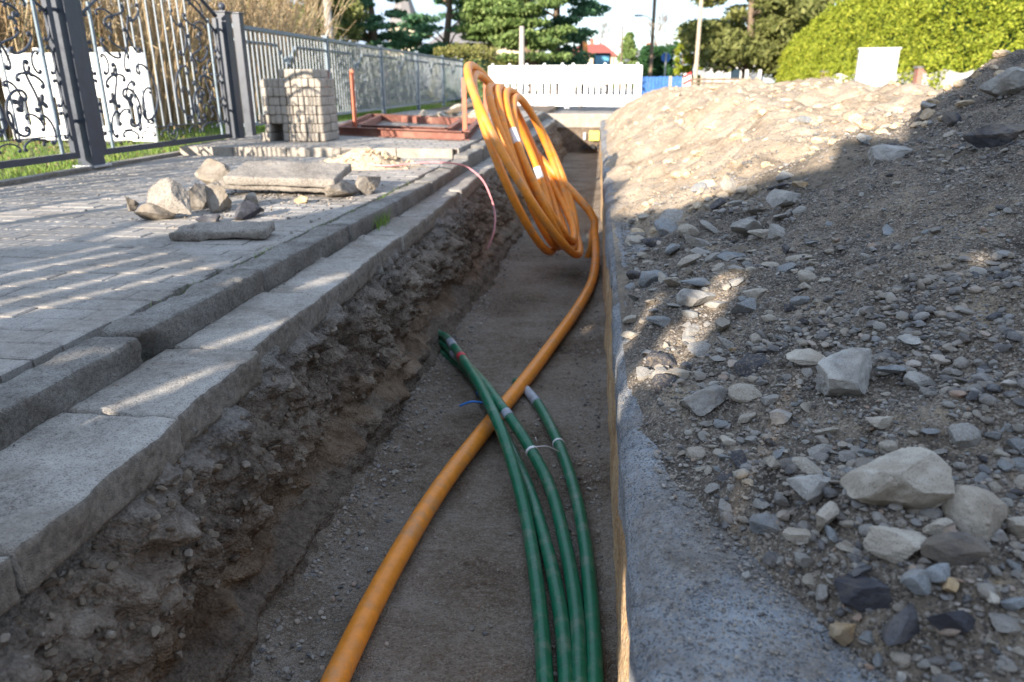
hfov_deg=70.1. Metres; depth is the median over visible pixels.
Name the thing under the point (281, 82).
paving block
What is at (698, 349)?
stone
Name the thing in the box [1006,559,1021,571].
stone
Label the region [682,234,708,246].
rock
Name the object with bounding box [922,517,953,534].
rock
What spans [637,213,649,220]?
stone
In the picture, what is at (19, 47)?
dry shrub
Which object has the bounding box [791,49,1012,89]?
hedge sprays
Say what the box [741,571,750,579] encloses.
rock
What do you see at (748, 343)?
stone
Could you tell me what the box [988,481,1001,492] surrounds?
stone
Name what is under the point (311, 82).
paving block
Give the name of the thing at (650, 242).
stone
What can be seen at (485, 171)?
gutter slab
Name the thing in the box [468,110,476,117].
clod
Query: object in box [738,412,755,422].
stone
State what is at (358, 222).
kerb stone
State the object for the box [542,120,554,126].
gutter slab
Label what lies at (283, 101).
paving block
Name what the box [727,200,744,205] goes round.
stone
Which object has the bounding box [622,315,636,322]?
stone
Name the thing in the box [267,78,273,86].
paving block
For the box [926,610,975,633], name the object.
rock
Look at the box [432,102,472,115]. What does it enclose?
plank
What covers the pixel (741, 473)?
stone
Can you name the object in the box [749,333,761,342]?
stone
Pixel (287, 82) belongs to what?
paving block
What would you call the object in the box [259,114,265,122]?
paving block
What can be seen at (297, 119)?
paving block
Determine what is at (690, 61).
thuja tree
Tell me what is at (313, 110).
paving block
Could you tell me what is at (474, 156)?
kerb stone
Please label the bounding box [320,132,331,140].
paving block
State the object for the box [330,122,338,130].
paving block
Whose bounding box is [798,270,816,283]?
stone
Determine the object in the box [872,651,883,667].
stone
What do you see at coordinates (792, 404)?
stone
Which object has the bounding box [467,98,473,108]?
clod
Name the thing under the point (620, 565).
sand wall
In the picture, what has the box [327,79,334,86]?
paving block
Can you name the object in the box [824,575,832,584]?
stone
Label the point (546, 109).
pavement bed
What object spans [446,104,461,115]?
clod
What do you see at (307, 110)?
paving block
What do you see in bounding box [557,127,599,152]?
trench end wall
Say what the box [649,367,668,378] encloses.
stone
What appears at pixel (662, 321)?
stone
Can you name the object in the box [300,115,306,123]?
paving block
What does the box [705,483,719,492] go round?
stone
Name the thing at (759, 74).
picket fence
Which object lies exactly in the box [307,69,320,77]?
paving block
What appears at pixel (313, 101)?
paving block
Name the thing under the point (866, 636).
stone
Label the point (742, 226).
rock
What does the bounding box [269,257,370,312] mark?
gutter slab
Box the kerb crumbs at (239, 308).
[9,158,489,450]
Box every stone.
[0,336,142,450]
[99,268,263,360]
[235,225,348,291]
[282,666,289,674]
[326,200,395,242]
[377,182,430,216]
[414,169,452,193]
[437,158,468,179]
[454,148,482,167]
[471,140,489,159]
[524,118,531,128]
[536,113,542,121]
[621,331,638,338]
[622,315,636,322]
[624,282,634,289]
[625,235,643,243]
[626,270,640,279]
[628,219,635,224]
[628,232,645,236]
[628,295,639,300]
[636,366,651,380]
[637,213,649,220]
[637,252,648,258]
[638,270,668,287]
[640,237,661,247]
[641,349,651,354]
[645,299,655,303]
[646,316,670,326]
[646,351,677,368]
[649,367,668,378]
[651,373,676,392]
[654,218,677,235]
[658,272,667,283]
[659,209,682,221]
[662,277,681,285]
[664,243,680,254]
[665,303,680,307]
[677,224,698,237]
[677,254,701,267]
[681,310,697,317]
[682,322,690,326]
[682,324,699,336]
[682,336,695,343]
[683,268,693,273]
[685,446,705,460]
[687,341,711,357]
[690,247,710,255]
[691,182,707,192]
[695,466,705,471]
[698,431,708,440]
[700,220,718,233]
[701,287,708,291]
[703,321,710,326]
[704,252,719,262]
[704,301,725,308]
[704,466,711,474]
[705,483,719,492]
[708,445,718,448]
[710,197,726,209]
[710,355,725,360]
[712,263,723,271]
[713,419,727,428]
[713,448,723,456]
[713,466,720,471]
[716,473,732,481]
[717,336,733,348]
[718,454,729,460]
[718,498,731,515]
[719,179,737,193]
[722,283,730,289]
[726,432,733,437]
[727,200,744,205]
[727,484,733,490]
[728,265,744,272]
[728,383,762,403]
[729,277,743,285]
[730,298,756,313]
[731,450,746,467]
[732,468,748,478]
[734,354,770,376]
[736,185,747,192]
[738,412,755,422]
[740,463,751,468]
[742,478,753,485]
[743,288,767,298]
[744,435,757,443]
[745,266,755,270]
[745,341,753,345]
[747,209,767,214]
[747,229,768,237]
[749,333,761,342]
[750,430,760,435]
[753,498,769,508]
[760,394,778,405]
[761,262,778,266]
[761,434,772,439]
[762,314,775,321]
[763,439,776,446]
[763,456,780,469]
[766,183,789,189]
[768,223,784,241]
[772,447,785,458]
[773,213,786,217]
[775,335,786,340]
[775,384,786,386]
[776,556,783,565]
[777,262,796,272]
[782,244,790,253]
[784,303,796,311]
[785,254,806,260]
[790,296,809,305]
[790,402,800,406]
[792,206,806,214]
[792,456,822,475]
[794,552,813,567]
[796,378,803,384]
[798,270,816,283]
[798,318,808,324]
[799,282,811,288]
[800,402,810,412]
[801,439,809,443]
[802,573,815,587]
[805,267,814,271]
[806,241,816,244]
[807,262,819,265]
[808,443,834,456]
[808,591,815,596]
[812,427,839,434]
[816,602,824,610]
[818,277,830,281]
[822,471,830,477]
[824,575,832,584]
[825,221,832,225]
[834,291,844,295]
[835,542,863,556]
[837,441,848,447]
[839,520,853,527]
[851,445,860,450]
[857,449,875,455]
[858,524,873,536]
[859,630,873,644]
[860,253,869,258]
[860,438,868,442]
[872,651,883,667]
[878,440,897,451]
[891,181,901,186]
[906,430,918,435]
[916,658,930,668]
[921,428,939,434]
[921,645,932,650]
[930,665,941,675]
[933,449,947,453]
[941,401,955,407]
[943,130,955,136]
[948,423,981,447]
[949,661,962,671]
[953,462,968,469]
[962,412,972,418]
[963,588,969,594]
[974,333,982,337]
[974,472,987,482]
[975,672,983,677]
[976,455,986,462]
[976,649,984,655]
[983,431,1001,439]
[984,638,996,643]
[987,565,1001,576]
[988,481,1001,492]
[993,449,1009,457]
[995,318,1005,324]
[996,459,1012,471]
[998,655,1008,664]
[1000,423,1013,431]
[1000,497,1013,506]
[1003,207,1011,213]
[1006,438,1023,453]
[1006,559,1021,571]
[1009,541,1021,549]
[1010,489,1023,494]
[1012,457,1023,470]
[1012,647,1023,657]
[1014,474,1023,487]
[1014,549,1020,557]
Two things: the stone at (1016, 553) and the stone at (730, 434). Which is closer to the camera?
the stone at (1016, 553)
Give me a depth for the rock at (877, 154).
2.68 m
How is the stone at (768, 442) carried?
on the rubble heap at (974, 637)
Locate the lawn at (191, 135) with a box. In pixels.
[0,89,549,179]
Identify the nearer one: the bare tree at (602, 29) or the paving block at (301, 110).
the paving block at (301, 110)
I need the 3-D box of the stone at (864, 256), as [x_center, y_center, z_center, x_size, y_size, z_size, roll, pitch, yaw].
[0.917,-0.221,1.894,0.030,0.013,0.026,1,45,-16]
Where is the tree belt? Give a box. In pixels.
[20,5,302,84]
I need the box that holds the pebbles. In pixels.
[621,78,1023,681]
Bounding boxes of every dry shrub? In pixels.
[0,0,104,139]
[0,0,241,133]
[84,0,354,122]
[166,0,359,112]
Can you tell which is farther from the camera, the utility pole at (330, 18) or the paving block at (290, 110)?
the utility pole at (330, 18)
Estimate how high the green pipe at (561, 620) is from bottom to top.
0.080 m
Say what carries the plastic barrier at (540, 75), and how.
on the pavement bed
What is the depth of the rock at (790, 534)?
1.07 m
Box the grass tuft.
[370,207,392,230]
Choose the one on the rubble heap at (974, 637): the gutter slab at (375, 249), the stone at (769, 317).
the stone at (769, 317)
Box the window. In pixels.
[729,68,740,77]
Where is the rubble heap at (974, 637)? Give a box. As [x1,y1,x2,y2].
[616,49,1023,681]
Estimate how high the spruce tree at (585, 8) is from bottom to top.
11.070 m
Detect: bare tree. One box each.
[562,18,620,46]
[644,10,679,46]
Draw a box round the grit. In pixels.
[606,173,895,681]
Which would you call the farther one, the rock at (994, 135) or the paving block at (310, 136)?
the paving block at (310, 136)
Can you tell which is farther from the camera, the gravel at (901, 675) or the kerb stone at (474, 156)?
the kerb stone at (474, 156)
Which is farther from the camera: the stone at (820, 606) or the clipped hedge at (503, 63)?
the clipped hedge at (503, 63)
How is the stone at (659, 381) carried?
on the rubble heap at (974, 637)
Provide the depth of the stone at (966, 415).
1.21 m
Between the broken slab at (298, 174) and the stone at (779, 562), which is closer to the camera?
the stone at (779, 562)
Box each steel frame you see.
[338,114,479,139]
[357,115,462,130]
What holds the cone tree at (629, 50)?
on the road
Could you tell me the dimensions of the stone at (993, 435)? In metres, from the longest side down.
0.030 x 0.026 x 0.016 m
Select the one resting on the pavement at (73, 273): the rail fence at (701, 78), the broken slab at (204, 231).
the broken slab at (204, 231)
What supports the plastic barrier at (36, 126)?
on the lawn at (191, 135)
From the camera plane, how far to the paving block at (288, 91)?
6.89 m
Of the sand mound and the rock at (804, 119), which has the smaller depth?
the rock at (804, 119)
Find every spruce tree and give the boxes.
[332,0,424,93]
[385,0,501,75]
[512,0,611,94]
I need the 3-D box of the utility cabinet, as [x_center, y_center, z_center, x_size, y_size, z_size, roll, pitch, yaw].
[12.076,-8.845,24.270,1.280,1.680,0.680,7,21,19]
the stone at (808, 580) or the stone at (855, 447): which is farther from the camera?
the stone at (855, 447)
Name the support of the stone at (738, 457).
on the rubble heap at (974, 637)
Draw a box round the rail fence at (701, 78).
[690,75,742,85]
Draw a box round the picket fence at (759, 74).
[744,69,761,78]
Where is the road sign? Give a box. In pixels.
[661,52,670,76]
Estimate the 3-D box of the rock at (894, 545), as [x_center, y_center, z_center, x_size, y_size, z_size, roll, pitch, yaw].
[0.517,0.273,0.982,0.080,0.038,0.040,5,20,13]
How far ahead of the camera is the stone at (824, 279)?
1.87 m
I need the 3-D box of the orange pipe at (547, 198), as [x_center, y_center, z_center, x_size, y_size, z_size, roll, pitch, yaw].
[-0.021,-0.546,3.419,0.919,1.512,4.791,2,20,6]
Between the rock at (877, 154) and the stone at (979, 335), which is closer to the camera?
the stone at (979, 335)
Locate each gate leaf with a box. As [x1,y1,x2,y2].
[0,0,80,168]
[76,0,232,154]
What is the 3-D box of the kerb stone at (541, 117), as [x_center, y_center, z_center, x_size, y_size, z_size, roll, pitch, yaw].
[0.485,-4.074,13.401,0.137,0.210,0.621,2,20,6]
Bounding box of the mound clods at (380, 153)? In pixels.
[323,147,429,169]
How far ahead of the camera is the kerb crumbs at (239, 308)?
2.31 m
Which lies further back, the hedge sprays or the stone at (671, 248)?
the hedge sprays
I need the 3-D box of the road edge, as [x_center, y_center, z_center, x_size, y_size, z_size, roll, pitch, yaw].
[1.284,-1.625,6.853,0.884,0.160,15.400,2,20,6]
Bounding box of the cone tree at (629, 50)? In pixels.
[612,31,638,88]
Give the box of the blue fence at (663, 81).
[641,76,682,94]
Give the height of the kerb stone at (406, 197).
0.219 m
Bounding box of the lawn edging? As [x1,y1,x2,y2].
[0,151,180,186]
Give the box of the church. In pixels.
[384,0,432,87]
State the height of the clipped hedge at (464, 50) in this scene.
1.938 m
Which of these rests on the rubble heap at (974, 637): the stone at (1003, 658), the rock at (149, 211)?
the stone at (1003, 658)
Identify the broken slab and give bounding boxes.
[169,220,274,241]
[219,180,323,192]
[223,160,351,187]
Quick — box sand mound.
[319,149,425,169]
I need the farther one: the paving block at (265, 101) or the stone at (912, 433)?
the paving block at (265, 101)
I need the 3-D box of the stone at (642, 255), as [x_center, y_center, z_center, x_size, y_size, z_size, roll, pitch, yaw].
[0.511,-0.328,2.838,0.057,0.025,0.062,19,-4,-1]
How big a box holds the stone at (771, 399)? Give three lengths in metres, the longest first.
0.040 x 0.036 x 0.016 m
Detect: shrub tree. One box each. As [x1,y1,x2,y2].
[189,0,341,69]
[270,0,370,81]
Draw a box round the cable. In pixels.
[369,161,495,249]
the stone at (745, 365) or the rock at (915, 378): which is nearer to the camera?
the rock at (915, 378)
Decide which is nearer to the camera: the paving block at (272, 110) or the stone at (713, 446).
the stone at (713, 446)
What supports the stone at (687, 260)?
on the rubble heap at (974, 637)
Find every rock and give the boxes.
[125,197,138,210]
[134,203,175,219]
[146,177,191,214]
[188,183,207,209]
[194,158,230,184]
[195,214,220,221]
[205,181,231,213]
[233,200,264,220]
[244,192,258,203]
[294,195,307,202]
[323,180,360,196]
[355,175,380,194]
[663,368,692,377]
[676,288,715,306]
[679,384,727,415]
[680,278,710,286]
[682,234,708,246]
[715,317,729,332]
[717,251,745,260]
[719,435,735,446]
[730,217,763,235]
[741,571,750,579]
[748,513,783,533]
[766,189,800,206]
[769,409,791,424]
[775,171,793,182]
[783,527,810,543]
[786,348,824,365]
[786,474,831,504]
[792,181,807,187]
[794,115,811,122]
[815,347,871,396]
[815,501,838,532]
[824,524,837,542]
[828,621,855,646]
[834,575,891,611]
[840,447,954,508]
[856,133,872,143]
[863,526,926,563]
[866,416,893,428]
[868,144,912,164]
[874,365,905,373]
[882,224,893,235]
[882,602,919,645]
[897,333,920,343]
[900,568,931,596]
[903,371,935,386]
[920,101,935,108]
[920,532,991,566]
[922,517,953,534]
[924,563,949,583]
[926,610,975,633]
[941,112,961,124]
[942,485,1008,541]
[942,577,959,592]
[962,123,1023,147]
[978,67,1023,97]
[986,591,999,603]
[988,612,1020,632]
[1000,597,1023,609]
[1004,516,1023,539]
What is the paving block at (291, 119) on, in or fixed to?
on the paving block at (291, 128)
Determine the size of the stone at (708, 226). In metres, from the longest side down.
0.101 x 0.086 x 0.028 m
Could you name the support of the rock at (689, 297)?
on the rubble heap at (974, 637)
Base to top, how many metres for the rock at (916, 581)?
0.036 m
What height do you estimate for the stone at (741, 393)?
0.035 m
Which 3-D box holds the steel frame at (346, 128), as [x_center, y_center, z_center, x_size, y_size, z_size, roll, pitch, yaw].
[-1.195,-2.719,9.142,1.650,0.085,4.397,-1,20,-4]
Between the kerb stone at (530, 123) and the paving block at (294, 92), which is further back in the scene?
the kerb stone at (530, 123)
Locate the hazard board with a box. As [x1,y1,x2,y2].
[683,72,690,86]
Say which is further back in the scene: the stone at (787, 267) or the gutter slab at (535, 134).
the gutter slab at (535, 134)
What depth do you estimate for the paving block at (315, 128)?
6.98 m
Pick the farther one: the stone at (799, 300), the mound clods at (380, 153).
the mound clods at (380, 153)
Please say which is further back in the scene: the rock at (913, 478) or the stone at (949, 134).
the stone at (949, 134)
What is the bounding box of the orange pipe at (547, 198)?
[320,61,599,681]
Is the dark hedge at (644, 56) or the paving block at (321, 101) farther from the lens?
the dark hedge at (644, 56)
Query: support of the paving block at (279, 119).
on the paving block at (285, 127)
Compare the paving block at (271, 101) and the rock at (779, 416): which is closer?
the rock at (779, 416)
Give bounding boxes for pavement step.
[180,146,453,157]
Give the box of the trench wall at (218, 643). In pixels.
[0,123,567,681]
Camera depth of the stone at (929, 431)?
1.19 m
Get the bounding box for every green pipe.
[438,330,553,681]
[439,338,587,681]
[440,349,572,681]
[512,378,603,681]
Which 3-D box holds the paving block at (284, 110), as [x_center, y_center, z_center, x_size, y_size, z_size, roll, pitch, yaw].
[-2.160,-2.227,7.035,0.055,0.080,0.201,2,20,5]
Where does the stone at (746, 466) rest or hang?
on the rubble heap at (974, 637)
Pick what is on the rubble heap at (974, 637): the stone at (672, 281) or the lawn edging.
the stone at (672, 281)
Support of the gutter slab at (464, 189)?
on the trench wall at (218, 643)
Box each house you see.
[428,24,543,89]
[567,39,617,86]
[700,63,762,85]
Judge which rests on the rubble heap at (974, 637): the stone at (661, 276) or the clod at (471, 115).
the stone at (661, 276)
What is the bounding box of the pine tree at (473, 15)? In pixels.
[454,0,542,58]
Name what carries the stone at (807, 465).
on the rubble heap at (974, 637)
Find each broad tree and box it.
[674,0,828,78]
[746,0,858,81]
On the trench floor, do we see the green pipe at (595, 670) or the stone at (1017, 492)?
the green pipe at (595, 670)
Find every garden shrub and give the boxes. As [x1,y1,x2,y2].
[257,37,365,105]
[320,44,397,109]
[346,51,424,104]
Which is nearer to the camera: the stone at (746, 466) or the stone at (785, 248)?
the stone at (746, 466)
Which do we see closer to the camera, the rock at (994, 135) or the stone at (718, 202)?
the rock at (994, 135)
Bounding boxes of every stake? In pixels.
[349,69,357,126]
[462,77,467,136]
[483,83,487,113]
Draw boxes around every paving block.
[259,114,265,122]
[261,78,267,86]
[261,132,267,140]
[262,88,267,95]
[262,96,273,105]
[264,106,269,114]
[265,115,271,122]
[265,123,279,131]
[266,132,279,140]
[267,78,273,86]
[267,88,273,96]
[269,96,280,105]
[269,105,280,114]
[271,115,276,122]
[272,78,279,86]
[273,88,279,96]
[274,96,285,105]
[275,105,287,114]
[276,115,282,123]
[278,69,284,77]
[278,78,284,86]
[279,88,285,96]
[280,97,287,105]
[281,106,286,114]
[282,115,288,123]
[283,123,289,131]
[284,69,289,77]
[284,78,291,86]
[284,132,290,140]
[285,88,291,96]
[287,97,292,105]
[287,106,293,114]
[288,115,294,123]
[289,69,295,77]
[289,123,294,132]
[290,132,297,140]
[291,78,296,86]
[291,88,297,96]
[292,97,298,105]
[294,106,299,114]
[294,115,300,123]
[295,124,300,131]
[296,69,301,77]
[296,78,302,86]
[296,132,302,140]
[297,88,303,96]
[298,97,304,105]
[299,106,305,114]
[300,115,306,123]
[301,124,306,132]
[301,132,307,140]
[302,69,307,77]
[302,78,309,86]
[303,88,308,96]
[305,97,310,105]
[305,106,310,114]
[306,115,311,123]
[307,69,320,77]
[307,124,312,132]
[308,132,313,140]
[309,78,315,86]
[309,88,314,96]
[310,97,315,105]
[310,106,316,114]
[311,115,317,123]
[313,124,318,132]
[313,133,320,141]
[315,78,327,86]
[315,88,327,96]
[316,97,327,105]
[317,106,329,114]
[318,114,329,123]
[318,123,330,132]
[319,69,327,77]
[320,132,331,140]
[325,96,335,104]
[325,105,336,113]
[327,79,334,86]
[328,87,334,95]
[330,113,337,122]
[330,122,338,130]
[330,131,338,139]
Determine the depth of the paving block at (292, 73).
6.82 m
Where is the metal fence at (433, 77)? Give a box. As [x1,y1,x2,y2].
[232,24,463,126]
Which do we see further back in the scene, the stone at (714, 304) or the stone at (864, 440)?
the stone at (714, 304)
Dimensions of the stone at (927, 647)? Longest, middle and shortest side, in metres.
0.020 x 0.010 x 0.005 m
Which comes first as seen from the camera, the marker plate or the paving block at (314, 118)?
the paving block at (314, 118)
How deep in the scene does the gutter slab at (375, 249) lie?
3.19 m
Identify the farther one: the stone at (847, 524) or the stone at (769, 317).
the stone at (769, 317)
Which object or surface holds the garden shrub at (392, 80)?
on the bedding soil
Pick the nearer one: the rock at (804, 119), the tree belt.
the rock at (804, 119)
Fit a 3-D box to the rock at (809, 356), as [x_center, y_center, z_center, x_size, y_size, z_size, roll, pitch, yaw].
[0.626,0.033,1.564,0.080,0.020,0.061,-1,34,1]
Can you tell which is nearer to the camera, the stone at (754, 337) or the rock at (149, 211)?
the stone at (754, 337)
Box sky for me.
[2,0,841,82]
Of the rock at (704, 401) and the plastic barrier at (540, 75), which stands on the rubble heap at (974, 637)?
the rock at (704, 401)
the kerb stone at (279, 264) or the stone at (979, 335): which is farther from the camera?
the kerb stone at (279, 264)
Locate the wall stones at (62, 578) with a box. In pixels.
[0,178,513,681]
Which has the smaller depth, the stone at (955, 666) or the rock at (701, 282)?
the stone at (955, 666)
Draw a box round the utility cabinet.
[854,47,901,86]
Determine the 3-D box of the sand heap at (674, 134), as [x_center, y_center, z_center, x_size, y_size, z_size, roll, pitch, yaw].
[3.425,-2.051,7.676,4.872,1.374,12.695,2,20,6]
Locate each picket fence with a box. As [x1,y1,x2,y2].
[744,69,761,78]
[828,73,854,80]
[895,71,913,84]
[921,68,978,89]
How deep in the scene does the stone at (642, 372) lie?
1.77 m
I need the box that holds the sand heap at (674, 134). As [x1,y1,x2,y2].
[602,76,976,350]
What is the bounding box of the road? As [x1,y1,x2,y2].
[553,88,644,113]
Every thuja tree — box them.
[661,41,685,86]
[673,38,691,84]
[680,36,703,86]
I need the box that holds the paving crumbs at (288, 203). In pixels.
[33,179,382,239]
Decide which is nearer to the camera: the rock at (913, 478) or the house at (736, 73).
the rock at (913, 478)
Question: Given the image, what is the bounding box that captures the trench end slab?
[545,113,611,127]
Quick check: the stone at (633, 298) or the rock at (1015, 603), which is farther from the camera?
the stone at (633, 298)
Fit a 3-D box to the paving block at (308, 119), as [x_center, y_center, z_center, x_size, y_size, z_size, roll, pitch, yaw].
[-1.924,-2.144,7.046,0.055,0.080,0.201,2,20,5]
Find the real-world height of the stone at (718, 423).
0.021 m
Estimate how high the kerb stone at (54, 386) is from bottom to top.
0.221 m
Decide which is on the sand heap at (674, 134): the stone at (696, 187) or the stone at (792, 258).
the stone at (696, 187)
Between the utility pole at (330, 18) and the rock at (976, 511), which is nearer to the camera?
the rock at (976, 511)
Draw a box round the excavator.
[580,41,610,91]
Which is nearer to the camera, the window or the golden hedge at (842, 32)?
the golden hedge at (842, 32)
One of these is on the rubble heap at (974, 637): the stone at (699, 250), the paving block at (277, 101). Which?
the stone at (699, 250)
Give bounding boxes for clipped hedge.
[428,40,500,102]
[478,56,518,90]
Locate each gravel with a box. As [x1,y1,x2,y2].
[250,209,604,681]
[615,49,1023,681]
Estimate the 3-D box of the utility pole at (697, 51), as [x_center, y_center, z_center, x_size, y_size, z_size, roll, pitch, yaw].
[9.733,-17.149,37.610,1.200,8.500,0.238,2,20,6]
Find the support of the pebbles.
on the gravel at (901, 675)
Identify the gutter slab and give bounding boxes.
[0,412,184,593]
[0,557,20,617]
[67,349,262,447]
[174,292,325,360]
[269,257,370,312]
[328,235,400,277]
[367,217,426,252]
[398,203,444,233]
[419,191,458,213]
[437,180,473,202]
[453,172,482,190]
[465,166,492,183]
[475,161,496,175]
[530,132,538,137]
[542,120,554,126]
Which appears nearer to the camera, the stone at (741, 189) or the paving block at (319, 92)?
the stone at (741, 189)
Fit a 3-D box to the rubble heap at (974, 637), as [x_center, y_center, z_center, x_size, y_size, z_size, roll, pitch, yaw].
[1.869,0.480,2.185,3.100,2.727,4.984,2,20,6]
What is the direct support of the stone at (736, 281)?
on the rubble heap at (974, 637)
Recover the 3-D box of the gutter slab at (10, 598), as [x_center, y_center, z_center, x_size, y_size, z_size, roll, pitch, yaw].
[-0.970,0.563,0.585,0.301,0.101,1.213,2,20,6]
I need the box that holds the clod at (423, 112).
[419,109,427,115]
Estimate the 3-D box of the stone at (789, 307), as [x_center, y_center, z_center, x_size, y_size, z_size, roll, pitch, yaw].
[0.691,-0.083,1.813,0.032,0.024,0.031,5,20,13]
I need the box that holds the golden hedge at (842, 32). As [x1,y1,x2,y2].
[773,0,1023,83]
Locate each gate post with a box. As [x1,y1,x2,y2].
[51,0,111,167]
[214,2,244,137]
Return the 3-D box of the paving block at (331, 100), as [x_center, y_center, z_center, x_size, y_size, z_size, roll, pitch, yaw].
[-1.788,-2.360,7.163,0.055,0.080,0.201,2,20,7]
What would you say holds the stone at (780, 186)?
on the sand heap at (674, 134)
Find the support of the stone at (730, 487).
on the rubble heap at (974, 637)
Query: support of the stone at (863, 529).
on the rubble heap at (974, 637)
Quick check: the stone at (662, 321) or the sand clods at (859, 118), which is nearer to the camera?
the stone at (662, 321)
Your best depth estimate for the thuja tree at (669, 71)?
54.98 m
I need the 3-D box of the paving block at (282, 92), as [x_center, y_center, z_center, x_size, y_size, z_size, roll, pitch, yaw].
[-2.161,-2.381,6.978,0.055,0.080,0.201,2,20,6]
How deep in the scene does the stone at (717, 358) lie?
1.71 m
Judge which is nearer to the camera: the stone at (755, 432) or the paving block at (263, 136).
the stone at (755, 432)
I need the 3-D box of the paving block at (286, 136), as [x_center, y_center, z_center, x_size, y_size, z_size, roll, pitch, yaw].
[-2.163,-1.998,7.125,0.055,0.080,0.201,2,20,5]
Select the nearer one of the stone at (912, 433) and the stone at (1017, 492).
the stone at (1017, 492)
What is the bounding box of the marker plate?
[589,131,598,140]
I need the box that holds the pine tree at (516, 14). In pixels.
[477,0,578,94]
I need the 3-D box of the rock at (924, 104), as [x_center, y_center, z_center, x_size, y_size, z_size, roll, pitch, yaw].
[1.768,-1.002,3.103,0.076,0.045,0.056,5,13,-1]
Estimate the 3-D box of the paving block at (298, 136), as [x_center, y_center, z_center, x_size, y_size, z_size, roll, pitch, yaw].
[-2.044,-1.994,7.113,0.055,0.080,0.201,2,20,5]
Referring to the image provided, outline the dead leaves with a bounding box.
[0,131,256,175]
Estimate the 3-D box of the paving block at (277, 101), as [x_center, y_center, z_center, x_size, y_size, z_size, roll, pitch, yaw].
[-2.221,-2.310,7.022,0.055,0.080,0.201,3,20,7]
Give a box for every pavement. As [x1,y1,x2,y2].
[0,155,453,383]
[184,110,538,153]
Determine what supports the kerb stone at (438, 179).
on the bedding soil
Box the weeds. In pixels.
[150,184,407,307]
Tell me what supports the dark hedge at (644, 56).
on the road
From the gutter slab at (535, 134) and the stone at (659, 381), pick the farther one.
the gutter slab at (535, 134)
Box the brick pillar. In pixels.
[912,66,925,83]
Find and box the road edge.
[600,120,889,681]
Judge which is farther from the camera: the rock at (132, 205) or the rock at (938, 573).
the rock at (132, 205)
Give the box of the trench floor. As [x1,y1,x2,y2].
[250,152,617,681]
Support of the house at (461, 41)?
on the ground at (576, 88)
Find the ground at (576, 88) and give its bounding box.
[143,83,772,361]
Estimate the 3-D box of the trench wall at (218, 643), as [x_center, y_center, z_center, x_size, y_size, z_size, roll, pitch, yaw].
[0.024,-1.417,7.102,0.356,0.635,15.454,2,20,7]
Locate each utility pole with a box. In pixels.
[323,0,336,102]
[519,26,524,94]
[619,26,622,88]
[634,0,655,86]
[693,0,702,84]
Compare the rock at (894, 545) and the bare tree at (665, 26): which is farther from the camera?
the bare tree at (665, 26)
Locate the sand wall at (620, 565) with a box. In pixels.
[599,141,629,681]
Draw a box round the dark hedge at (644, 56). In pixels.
[637,43,675,90]
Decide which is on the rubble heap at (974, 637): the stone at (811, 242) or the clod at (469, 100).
the stone at (811, 242)
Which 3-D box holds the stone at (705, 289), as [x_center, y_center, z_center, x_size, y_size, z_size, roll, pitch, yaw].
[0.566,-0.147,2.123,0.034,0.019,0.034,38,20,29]
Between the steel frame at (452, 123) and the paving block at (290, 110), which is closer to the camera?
the paving block at (290, 110)
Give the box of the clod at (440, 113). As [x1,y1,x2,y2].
[437,111,447,116]
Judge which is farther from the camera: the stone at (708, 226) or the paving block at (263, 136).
the paving block at (263, 136)
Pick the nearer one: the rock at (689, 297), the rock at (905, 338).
the rock at (905, 338)
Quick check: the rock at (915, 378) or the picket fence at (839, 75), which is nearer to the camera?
the rock at (915, 378)
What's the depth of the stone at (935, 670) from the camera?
0.87 m
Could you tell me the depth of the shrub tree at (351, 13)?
25.19 m
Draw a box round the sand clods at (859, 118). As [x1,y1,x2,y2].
[610,49,1023,237]
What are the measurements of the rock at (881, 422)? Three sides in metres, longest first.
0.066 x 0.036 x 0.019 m
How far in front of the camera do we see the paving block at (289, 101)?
6.92 m
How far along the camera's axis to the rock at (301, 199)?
3.98 m
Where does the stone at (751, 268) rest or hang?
on the rubble heap at (974, 637)
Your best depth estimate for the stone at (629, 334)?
2.07 m
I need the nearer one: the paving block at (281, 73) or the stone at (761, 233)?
the stone at (761, 233)
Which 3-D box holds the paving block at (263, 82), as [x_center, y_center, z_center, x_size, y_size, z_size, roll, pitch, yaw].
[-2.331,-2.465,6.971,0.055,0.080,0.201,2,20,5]
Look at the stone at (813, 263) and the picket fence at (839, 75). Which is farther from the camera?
the picket fence at (839, 75)
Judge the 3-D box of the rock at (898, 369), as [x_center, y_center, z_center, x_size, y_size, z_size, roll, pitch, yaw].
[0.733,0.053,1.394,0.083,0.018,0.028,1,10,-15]
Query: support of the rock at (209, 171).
on the pavement at (73, 273)
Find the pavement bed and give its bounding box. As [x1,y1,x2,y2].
[427,90,581,154]
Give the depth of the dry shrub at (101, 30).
9.29 m
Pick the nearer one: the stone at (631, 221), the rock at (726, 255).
the rock at (726, 255)
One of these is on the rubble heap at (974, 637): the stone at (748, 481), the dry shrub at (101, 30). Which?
the stone at (748, 481)
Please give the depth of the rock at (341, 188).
4.14 m
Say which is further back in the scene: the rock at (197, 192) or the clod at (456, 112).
the clod at (456, 112)
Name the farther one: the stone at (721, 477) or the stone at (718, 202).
the stone at (718, 202)
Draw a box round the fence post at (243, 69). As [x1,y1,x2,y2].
[231,12,255,135]
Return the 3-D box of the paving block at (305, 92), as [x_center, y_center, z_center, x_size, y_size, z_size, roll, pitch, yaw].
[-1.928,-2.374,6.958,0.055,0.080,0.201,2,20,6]
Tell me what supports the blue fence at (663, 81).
on the road
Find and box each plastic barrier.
[0,47,158,145]
[488,63,566,107]
[567,63,642,107]

